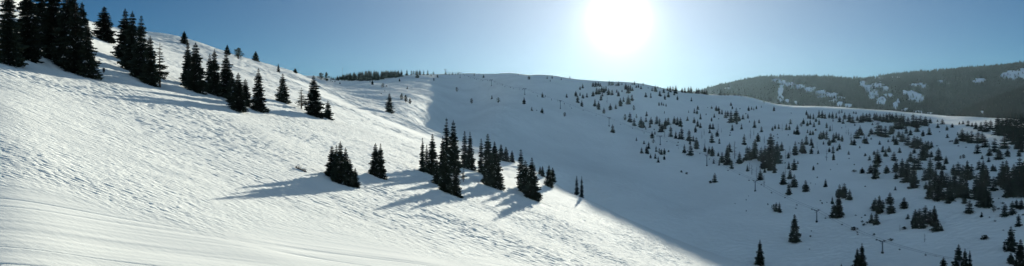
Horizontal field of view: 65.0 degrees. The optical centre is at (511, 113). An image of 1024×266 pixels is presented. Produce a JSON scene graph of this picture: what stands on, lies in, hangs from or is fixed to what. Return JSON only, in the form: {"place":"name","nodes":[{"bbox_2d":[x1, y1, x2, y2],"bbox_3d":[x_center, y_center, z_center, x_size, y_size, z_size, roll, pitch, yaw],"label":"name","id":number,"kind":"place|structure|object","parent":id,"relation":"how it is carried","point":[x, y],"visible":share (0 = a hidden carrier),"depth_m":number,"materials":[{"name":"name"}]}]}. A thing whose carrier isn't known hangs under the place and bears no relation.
{"place":"outdoors","nodes":[
{"label":"outdoors","id":0,"kind":"place"},
{"bbox_2d":[0,0,1023,265],"bbox_3d":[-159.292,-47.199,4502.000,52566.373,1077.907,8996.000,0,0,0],"label":"snow ground","id":1,"kind":"structure","parent":0,"point":[116,166],"depth_m":300.27,"materials":[{"name":"white snow"}]},
{"bbox_2d":[0,0,28,67],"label":"spruce tree","id":2,"kind":"object","parent":1,"relation":"on","point":[10,46],"visible":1,"depth_m":203.37,"materials":[{"name":"green plant"}]},
{"bbox_2d":[15,0,48,63],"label":"spruce tree","id":3,"kind":"object","parent":1,"relation":"on","point":[29,34],"visible":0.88,"depth_m":220.43,"materials":[{"name":"green plant"}]},
{"bbox_2d":[33,0,46,41],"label":"spruce tree","id":4,"kind":"object","parent":1,"relation":"on","point":[40,5],"visible":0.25,"depth_m":246.79,"materials":[{"name":"green plant"}]},
{"bbox_2d":[37,0,62,59],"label":"spruce tree","id":5,"kind":"object","parent":1,"relation":"on","point":[48,19],"visible":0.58,"depth_m":235.75,"materials":[{"name":"green plant"}]},
{"bbox_2d":[49,0,71,66],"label":"spruce tree","id":6,"kind":"object","parent":1,"relation":"on","point":[64,13],"visible":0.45,"depth_m":231.36,"materials":[{"name":"green plant"}]},
{"bbox_2d":[55,0,88,77],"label":"spruce tree","id":7,"kind":"object","parent":1,"relation":"on","point":[71,44],"visible":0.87,"depth_m":228.10,"materials":[{"name":"green plant"}]},
{"bbox_2d":[79,2,89,30],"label":"spruce tree","id":8,"kind":"object","parent":1,"relation":"on","point":[83,13],"visible":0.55,"depth_m":331.01,"materials":[{"name":"green plant"}]},
{"bbox_2d":[75,20,103,79],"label":"spruce tree","id":9,"kind":"object","parent":1,"relation":"on","point":[90,68],"visible":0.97,"depth_m":228.75,"materials":[{"name":"green plant"}]},
{"bbox_2d":[91,7,116,43],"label":"spruce tree","id":10,"kind":"object","parent":1,"relation":"on","point":[104,32],"visible":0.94,"depth_m":345.20,"materials":[{"name":"green plant"}]},
{"bbox_2d":[110,9,129,59],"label":"spruce tree","id":11,"kind":"object","parent":1,"relation":"on","point":[121,39],"visible":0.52,"depth_m":299.64,"materials":[{"name":"green plant"}]},
{"bbox_2d":[117,12,137,71],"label":"spruce tree","id":12,"kind":"object","parent":1,"relation":"on","point":[130,34],"visible":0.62,"depth_m":277.87,"materials":[{"name":"green plant"}]},
{"bbox_2d":[126,16,147,78],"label":"spruce tree","id":13,"kind":"object","parent":1,"relation":"on","point":[140,46],"visible":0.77,"depth_m":266.00,"materials":[{"name":"green plant"}]},
{"bbox_2d":[136,38,163,86],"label":"spruce tree","id":14,"kind":"object","parent":1,"relation":"on","point":[150,76],"visible":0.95,"depth_m":260.39,"materials":[{"name":"green plant"}]},
{"bbox_2d":[154,44,169,86],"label":"sparse pine","id":15,"kind":"object","parent":1,"relation":"on","point":[161,68],"visible":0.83,"depth_m":264.45,"materials":[{"name":"green plant"}]},
{"bbox_2d":[178,42,190,82],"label":"spruce tree","id":16,"kind":"object","parent":1,"relation":"on","point":[185,64],"visible":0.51,"depth_m":301.78,"materials":[{"name":"green plant"}]},
{"bbox_2d":[180,31,188,44],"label":"spruce tree","id":17,"kind":"object","parent":1,"relation":"on","point":[184,39],"visible":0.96,"depth_m":510.94,"materials":[{"name":"green plant"}]},
{"bbox_2d":[180,42,210,94],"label":"spruce tree","id":18,"kind":"object","parent":1,"relation":"on","point":[193,82],"visible":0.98,"depth_m":289.71,"materials":[{"name":"green plant"}]},
{"bbox_2d":[206,49,225,96],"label":"spruce tree","id":19,"kind":"object","parent":1,"relation":"on","point":[214,88],"visible":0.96,"depth_m":300.25,"materials":[{"name":"green plant"}]},
{"bbox_2d":[219,55,233,97],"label":"spruce tree","id":20,"kind":"object","parent":1,"relation":"on","point":[225,72],"visible":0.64,"depth_m":304.80,"materials":[{"name":"green plant"}]},
{"bbox_2d":[224,73,235,101],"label":"spruce tree","id":21,"kind":"object","parent":1,"relation":"on","point":[229,87],"visible":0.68,"depth_m":294.06,"materials":[{"name":"green plant"}]},
{"bbox_2d":[226,73,249,111],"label":"spruce tree","id":22,"kind":"object","parent":1,"relation":"on","point":[238,103],"visible":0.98,"depth_m":276.92,"materials":[{"name":"green plant"}]},
{"bbox_2d":[243,79,251,106],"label":"spruce tree","id":23,"kind":"object","parent":1,"relation":"on","point":[246,90],"visible":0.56,"depth_m":302.25,"materials":[{"name":"green plant"}]},
{"bbox_2d":[249,67,269,112],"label":"spruce tree","id":24,"kind":"object","parent":1,"relation":"on","point":[257,101],"visible":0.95,"depth_m":299.42,"materials":[{"name":"green plant"}]},
{"bbox_2d":[274,74,292,103],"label":"spruce tree","id":25,"kind":"object","parent":1,"relation":"on","point":[282,95],"visible":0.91,"depth_m":370.48,"materials":[{"name":"green plant"}]},
{"bbox_2d":[295,87,305,108],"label":"sparse pine","id":26,"kind":"object","parent":1,"relation":"on","point":[301,102],"visible":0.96,"depth_m":370.42,"materials":[{"name":"green plant"}]},
{"bbox_2d":[303,75,325,118],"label":"spruce tree","id":27,"kind":"object","parent":1,"relation":"on","point":[312,107],"visible":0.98,"depth_m":354.73,"materials":[{"name":"green plant"}]},
{"bbox_2d":[323,146,334,176],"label":"spruce tree","id":28,"kind":"object","parent":1,"relation":"on","point":[329,163],"visible":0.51,"depth_m":200.92,"materials":[{"name":"green plant"}]},
{"bbox_2d":[324,101,334,120],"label":"bushy spruce","id":29,"kind":"object","parent":1,"relation":"on","point":[328,113],"visible":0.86,"depth_m":365.63,"materials":[{"name":"green plant"}]},
{"bbox_2d":[330,146,337,179],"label":"spruce tree","id":30,"kind":"object","parent":1,"relation":"on","point":[332,173],"visible":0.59,"depth_m":197.96,"materials":[{"name":"green plant"}]},
{"bbox_2d":[330,141,348,185],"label":"spruce tree","id":31,"kind":"object","parent":1,"relation":"on","point":[340,168],"visible":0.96,"depth_m":196.55,"materials":[{"name":"green plant"}]},
{"bbox_2d":[342,148,351,186],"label":"spruce tree","id":32,"kind":"object","parent":1,"relation":"on","point":[346,158],"visible":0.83,"depth_m":197.87,"materials":[{"name":"green plant"}]},
{"bbox_2d":[345,159,356,187],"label":"spruce tree","id":33,"kind":"object","parent":1,"relation":"on","point":[353,180],"visible":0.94,"depth_m":197.98,"materials":[{"name":"green plant"}]},
{"bbox_2d":[332,70,399,80],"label":"ridge wood","id":34,"kind":"object","parent":1,"relation":"on","point":[365,76],"visible":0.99,"depth_m":1320.06,"materials":[{"name":"green plant"}]},
{"bbox_2d":[367,143,378,176],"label":"spruce tree","id":35,"kind":"object","parent":1,"relation":"on","point":[374,156],"visible":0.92,"depth_m":231.08,"materials":[{"name":"green plant"}]},
{"bbox_2d":[374,143,387,179],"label":"spruce tree","id":36,"kind":"object","parent":1,"relation":"on","point":[380,169],"visible":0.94,"depth_m":230.39,"materials":[{"name":"green plant"}]},
{"bbox_2d":[384,94,394,113],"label":"fir tree","id":37,"kind":"object","parent":1,"relation":"on","point":[388,107],"visible":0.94,"depth_m":605.15,"materials":[{"name":"green plant"}]},
{"bbox_2d":[419,138,426,171],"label":"fir tree","id":38,"kind":"object","parent":1,"relation":"on","point":[422,161],"visible":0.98,"depth_m":285.33,"materials":[{"name":"green plant"}]},
{"bbox_2d":[426,134,438,174],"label":"spruce tree","id":39,"kind":"object","parent":1,"relation":"on","point":[432,155],"visible":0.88,"depth_m":287.06,"materials":[{"name":"green plant"}]},
{"bbox_2d":[431,161,440,184],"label":"spruce tree","id":40,"kind":"object","parent":1,"relation":"on","point":[436,179],"visible":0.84,"depth_m":263.83,"materials":[{"name":"green plant"}]},
{"bbox_2d":[437,136,449,171],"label":"spruce tree","id":41,"kind":"object","parent":1,"relation":"on","point":[441,154],"visible":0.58,"depth_m":291.17,"materials":[{"name":"green plant"}]},
{"bbox_2d":[437,154,452,193],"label":"spruce tree","id":42,"kind":"object","parent":1,"relation":"on","point":[444,185],"visible":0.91,"depth_m":252.13,"materials":[{"name":"green plant"}]},
{"bbox_2d":[440,118,450,164],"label":"fir tree","id":43,"kind":"object","parent":1,"relation":"on","point":[446,139],"visible":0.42,"depth_m":330.56,"materials":[{"name":"green plant"}]},
{"bbox_2d":[446,121,462,174],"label":"spruce tree","id":44,"kind":"object","parent":1,"relation":"on","point":[453,152],"visible":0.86,"depth_m":320.83,"materials":[{"name":"green plant"}]},
{"bbox_2d":[449,167,463,197],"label":"spruce tree","id":45,"kind":"object","parent":1,"relation":"on","point":[455,189],"visible":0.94,"depth_m":250.25,"materials":[{"name":"green plant"}]},
{"bbox_2d":[459,131,469,169],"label":"fir tree","id":46,"kind":"object","parent":1,"relation":"on","point":[464,158],"visible":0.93,"depth_m":360.36,"materials":[{"name":"green plant"}]},
{"bbox_2d":[467,132,476,170],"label":"spruce tree","id":47,"kind":"object","parent":1,"relation":"on","point":[470,153],"visible":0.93,"depth_m":362.39,"materials":[{"name":"green plant"}]},
{"bbox_2d":[477,139,483,172],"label":"fir tree","id":48,"kind":"object","parent":1,"relation":"on","point":[479,162],"visible":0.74,"depth_m":364.38,"materials":[{"name":"green plant"}]},
{"bbox_2d":[480,134,494,173],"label":"spruce tree","id":49,"kind":"object","parent":1,"relation":"on","point":[487,147],"visible":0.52,"depth_m":357.60,"materials":[{"name":"green plant"}]},
{"bbox_2d":[481,153,495,187],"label":"spruce tree","id":50,"kind":"object","parent":1,"relation":"on","point":[487,172],"visible":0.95,"depth_m":318.27,"materials":[{"name":"green plant"}]},
{"bbox_2d":[490,149,505,190],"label":"spruce tree","id":51,"kind":"object","parent":1,"relation":"on","point":[497,175],"visible":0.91,"depth_m":320.56,"materials":[{"name":"green plant"}]},
{"bbox_2d":[515,150,524,186],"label":"fir tree","id":52,"kind":"object","parent":1,"relation":"on","point":[520,165],"visible":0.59,"depth_m":358.65,"materials":[{"name":"green plant"}]},
{"bbox_2d":[517,160,528,192],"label":"spruce tree","id":53,"kind":"object","parent":1,"relation":"on","point":[524,171],"visible":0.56,"depth_m":340.90,"materials":[{"name":"green plant"}]},
{"bbox_2d":[522,158,542,201],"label":"spruce tree","id":54,"kind":"object","parent":1,"relation":"on","point":[531,189],"visible":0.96,"depth_m":327.01,"materials":[{"name":"green plant"}]},
{"bbox_2d":[544,165,554,187],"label":"spruce tree","id":55,"kind":"object","parent":1,"relation":"on","point":[548,182],"visible":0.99,"depth_m":426.04,"materials":[{"name":"green plant"}]},
{"bbox_2d":[330,71,990,265],"bbox_3d":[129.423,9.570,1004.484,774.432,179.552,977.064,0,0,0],"label":"distant spruces","id":56,"kind":"object","parent":1,"relation":"on","point":[748,109],"visible":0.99,"depth_m":1047.68,"materials":[{"name":"green plant"}]},
{"bbox_2d":[723,147,731,164],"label":"spruce tree","id":57,"kind":"object","parent":1,"relation":"on","point":[726,160],"visible":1,"depth_m":806.22,"materials":[{"name":"green plant"}]},
{"bbox_2d":[750,140,758,158],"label":"bushy spruce","id":58,"kind":"object","parent":1,"relation":"on","point":[755,151],"visible":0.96,"depth_m":821.10,"materials":[{"name":"green plant"}]},
{"bbox_2d":[753,240,764,265],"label":"spruce tree","id":59,"kind":"object","parent":1,"relation":"on","point":[759,259],"visible":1,"depth_m":539.46,"materials":[{"name":"green plant"}]},
{"bbox_2d":[761,133,778,163],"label":"bushy spruce","id":60,"kind":"object","parent":1,"relation":"on","point":[770,143],"visible":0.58,"depth_m":793.61,"materials":[{"name":"green plant"}]},
{"bbox_2d":[767,148,777,170],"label":"spruce tree","id":61,"kind":"object","parent":1,"relation":"on","point":[771,164],"visible":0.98,"depth_m":770.66,"materials":[{"name":"green plant"}]},
{"bbox_2d":[774,144,782,163],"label":"bushy spruce","id":62,"kind":"object","parent":1,"relation":"on","point":[778,157],"visible":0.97,"depth_m":790.19,"materials":[{"name":"green plant"}]},
{"bbox_2d":[788,214,801,242],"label":"spruce tree","id":63,"kind":"object","parent":1,"relation":"on","point":[794,235],"visible":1,"depth_m":574.44,"materials":[{"name":"green plant"}]},
{"bbox_2d":[833,194,844,218],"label":"spruce tree","id":64,"kind":"object","parent":1,"relation":"on","point":[839,214],"visible":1,"depth_m":610.52,"materials":[{"name":"green plant"}]},
{"bbox_2d":[840,184,847,198],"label":"spruce tree","id":65,"kind":"object","parent":1,"relation":"on","point":[844,191],"visible":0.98,"depth_m":655.09,"materials":[{"name":"green plant"}]},
{"bbox_2d":[856,243,867,265],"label":"spruce tree","id":66,"kind":"object","parent":1,"relation":"on","point":[861,260],"visible":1,"depth_m":503.42,"materials":[{"name":"green plant"}]},
{"bbox_2d":[871,160,880,179],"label":"bushy spruce","id":67,"kind":"object","parent":1,"relation":"on","point":[875,173],"visible":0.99,"depth_m":696.79,"materials":[{"name":"green plant"}]},
{"bbox_2d":[874,195,883,213],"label":"spruce tree","id":68,"kind":"object","parent":1,"relation":"on","point":[879,207],"visible":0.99,"depth_m":602.97,"materials":[{"name":"green plant"}]},
{"bbox_2d":[885,202,895,214],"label":"spruce tree","id":69,"kind":"object","parent":1,"relation":"on","point":[891,208],"visible":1,"depth_m":597.69,"materials":[{"name":"green plant"}]},
{"bbox_2d":[893,115,906,129],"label":"bushy spruce","id":70,"kind":"object","parent":1,"relation":"on","point":[898,124],"visible":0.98,"depth_m":899.50,"materials":[{"name":"green plant"}]},
{"bbox_2d":[899,159,911,182],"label":"bushy spruce","id":71,"kind":"object","parent":1,"relation":"on","point":[907,174],"visible":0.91,"depth_m":666.68,"materials":[{"name":"green plant"}]},
{"bbox_2d":[907,166,919,188],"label":"bushy spruce","id":72,"kind":"object","parent":1,"relation":"on","point":[913,181],"visible":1,"depth_m":645.97,"materials":[{"name":"green plant"}]},
{"bbox_2d":[910,210,919,228],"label":"bushy spruce","id":73,"kind":"object","parent":1,"relation":"on","point":[914,222],"visible":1,"depth_m":559.72,"materials":[{"name":"green plant"}]},
{"bbox_2d":[917,143,927,160],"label":"bushy spruce","id":74,"kind":"object","parent":1,"relation":"on","point":[923,154],"visible":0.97,"depth_m":734.99,"materials":[{"name":"green plant"}]},
{"bbox_2d":[918,214,927,228],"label":"bushy spruce","id":75,"kind":"object","parent":1,"relation":"on","point":[922,225],"visible":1,"depth_m":556.40,"materials":[{"name":"green plant"}]},
{"bbox_2d":[924,178,933,198],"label":"spruce tree","id":76,"kind":"object","parent":1,"relation":"on","point":[929,195],"visible":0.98,"depth_m":611.77,"materials":[{"name":"green plant"}]},
{"bbox_2d":[924,159,934,179],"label":"bushy spruce","id":77,"kind":"object","parent":1,"relation":"on","point":[930,171],"visible":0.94,"depth_m":661.85,"materials":[{"name":"green plant"}]},
{"bbox_2d":[929,205,938,226],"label":"spruce tree","id":78,"kind":"object","parent":1,"relation":"on","point":[934,217],"visible":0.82,"depth_m":556.60,"materials":[{"name":"green plant"}]},
{"bbox_2d":[931,168,938,190],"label":"spruce tree","id":79,"kind":"object","parent":1,"relation":"on","point":[935,175],"visible":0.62,"depth_m":628.49,"materials":[{"name":"green plant"}]},
{"bbox_2d":[929,219,941,232],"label":"bushy spruce","id":80,"kind":"object","parent":1,"relation":"on","point":[936,228],"visible":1,"depth_m":546.07,"materials":[{"name":"green plant"}]},
{"bbox_2d":[931,176,944,201],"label":"bushy spruce","id":81,"kind":"object","parent":1,"relation":"on","point":[938,192],"visible":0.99,"depth_m":603.83,"materials":[{"name":"green plant"}]},
{"bbox_2d":[942,177,956,201],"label":"bushy spruce","id":82,"kind":"object","parent":1,"relation":"on","point":[949,191],"visible":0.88,"depth_m":599.00,"materials":[{"name":"green plant"}]},
{"bbox_2d":[950,244,966,265],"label":"bushy spruce","id":83,"kind":"object","parent":1,"relation":"on","point":[958,252],"visible":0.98,"depth_m":474.40,"materials":[{"name":"green plant"}]},
{"bbox_2d":[954,173,964,197],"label":"bushy spruce","id":84,"kind":"object","parent":1,"relation":"on","point":[959,187],"visible":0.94,"depth_m":602.15,"materials":[{"name":"green plant"}]},
{"bbox_2d":[960,178,971,198],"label":"bushy spruce","id":85,"kind":"object","parent":1,"relation":"on","point":[966,191],"visible":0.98,"depth_m":597.04,"materials":[{"name":"green plant"}]},
{"bbox_2d":[962,162,972,180],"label":"spruce tree","id":86,"kind":"object","parent":1,"relation":"on","point":[967,175],"visible":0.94,"depth_m":640.67,"materials":[{"name":"green plant"}]},
{"bbox_2d":[964,201,974,213],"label":"bushy spruce","id":87,"kind":"object","parent":1,"relation":"on","point":[969,210],"visible":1,"depth_m":565.23,"materials":[{"name":"green plant"}]},
{"bbox_2d":[968,174,982,199],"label":"bushy spruce","id":88,"kind":"object","parent":1,"relation":"on","point":[975,192],"visible":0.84,"depth_m":590.01,"materials":[{"name":"green plant"}]},
{"bbox_2d":[974,179,993,207],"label":"bushy spruce","id":89,"kind":"object","parent":1,"relation":"on","point":[983,186],"visible":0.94,"depth_m":571.01,"materials":[{"name":"green plant"}]},
{"bbox_2d":[982,165,992,186],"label":"bushy spruce","id":90,"kind":"object","parent":1,"relation":"on","point":[988,180],"visible":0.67,"depth_m":614.58,"materials":[{"name":"green plant"}]},
{"bbox_2d":[983,187,993,208],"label":"bushy spruce","id":91,"kind":"object","parent":1,"relation":"on","point":[988,202],"visible":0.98,"depth_m":566.51,"materials":[{"name":"green plant"}]},
{"bbox_2d":[991,115,1000,134],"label":"bushy spruce","id":92,"kind":"object","parent":1,"relation":"on","point":[996,121],"visible":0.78,"depth_m":818.91,"materials":[{"name":"green plant"}]},
{"bbox_2d":[996,161,1004,185],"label":"bushy spruce","id":93,"kind":"object","parent":1,"relation":"on","point":[1001,166],"visible":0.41,"depth_m":609.38,"materials":[{"name":"green plant"}]},
{"bbox_2d":[996,117,1006,135],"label":"bushy spruce","id":94,"kind":"object","parent":1,"relation":"on","point":[1002,128],"visible":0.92,"depth_m":809.42,"materials":[{"name":"green plant"}]},
{"bbox_2d":[998,136,1009,148],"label":"bushy spruce","id":95,"kind":"object","parent":1,"relation":"on","point":[1004,145],"visible":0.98,"depth_m":728.93,"materials":[{"name":"green plant"}]},
{"bbox_2d":[998,160,1010,187],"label":"spruce tree","id":96,"kind":"object","parent":1,"relation":"on","point":[1006,170],"visible":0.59,"depth_m":600.96,"materials":[{"name":"green plant"}]},
{"bbox_2d":[1000,173,1013,197],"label":"bushy spruce","id":97,"kind":"object","parent":1,"relation":"on","point":[1008,192],"visible":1,"depth_m":577.74,"materials":[{"name":"green plant"}]},
{"bbox_2d":[1003,114,1013,137],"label":"bushy spruce","id":98,"kind":"object","parent":1,"relation":"on","point":[1009,124],"visible":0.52,"depth_m":789.27,"materials":[{"name":"green plant"}]},
{"bbox_2d":[1003,227,1017,252],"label":"bushy spruce","id":99,"kind":"object","parent":1,"relation":"on","point":[1011,243],"visible":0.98,"depth_m":489.24,"materials":[{"name":"green plant"}]},
{"bbox_2d":[1007,115,1020,139],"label":"bushy spruce","id":100,"kind":"object","parent":1,"relation":"on","point":[1013,127],"visible":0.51,"depth_m":770.77,"materials":[{"name":"green plant"}]},
{"bbox_2d":[1010,160,1023,197],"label":"bushy spruce","id":101,"kind":"object","parent":1,"relation":"on","point":[1018,181],"visible":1,"depth_m":573.66,"materials":[{"name":"green plant"}]},
{"bbox_2d":[1012,239,1023,265],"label":"spruce tree","id":102,"kind":"object","parent":1,"relation":"on","point":[1019,259],"visible":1,"depth_m":457.94,"materials":[{"name":"green plant"}]},
{"bbox_2d":[1012,113,1023,141],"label":"bushy spruce","id":103,"kind":"object","parent":1,"relation":"on","point":[1020,120],"visible":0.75,"depth_m":758.96,"materials":[{"name":"green plant"}]},
{"bbox_2d":[1013,129,1023,148],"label":"bushy spruce","id":104,"kind":"object","parent":1,"relation":"on","point":[1018,140],"visible":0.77,"depth_m":721.40,"materials":[{"name":"green plant"}]},
{"bbox_2d":[32,0,1023,90],"label":"sky","id":105,"kind":"structure","parent":0,"point":[700,44],"materials":[{"name":"blue"}]},
{"bbox_2d":[712,67,1023,114],"bbox_3d":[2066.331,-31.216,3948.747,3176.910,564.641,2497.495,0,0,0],"label":"mountain","id":106,"kind":"structure","parent":0,"point":[871,94],"depth_m":3578.95,"materials":[{"name":"white snow"}]},
{"bbox_2d":[693,60,1023,115],"bbox_3d":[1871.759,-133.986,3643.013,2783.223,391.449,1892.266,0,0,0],"label":"mountain forest","id":107,"kind":"object","parent":106,"relation":"on","point":[767,82],"visible":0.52,"depth_m":3725.20,"materials":[{"name":"green plant"}]},
{"bbox_3d":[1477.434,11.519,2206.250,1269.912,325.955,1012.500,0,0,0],"label":"near side hill","id":108,"kind":"structure","parent":0,"visible":0},
{"bbox_2d":[948,85,1023,118],"bbox_3d":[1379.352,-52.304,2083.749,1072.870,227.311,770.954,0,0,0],"label":"mountain forest","id":109,"kind":"object","parent":108,"relation":"on","point":[1014,106],"visible":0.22,"depth_m":2288.04,"materials":[{"name":"green plant"}]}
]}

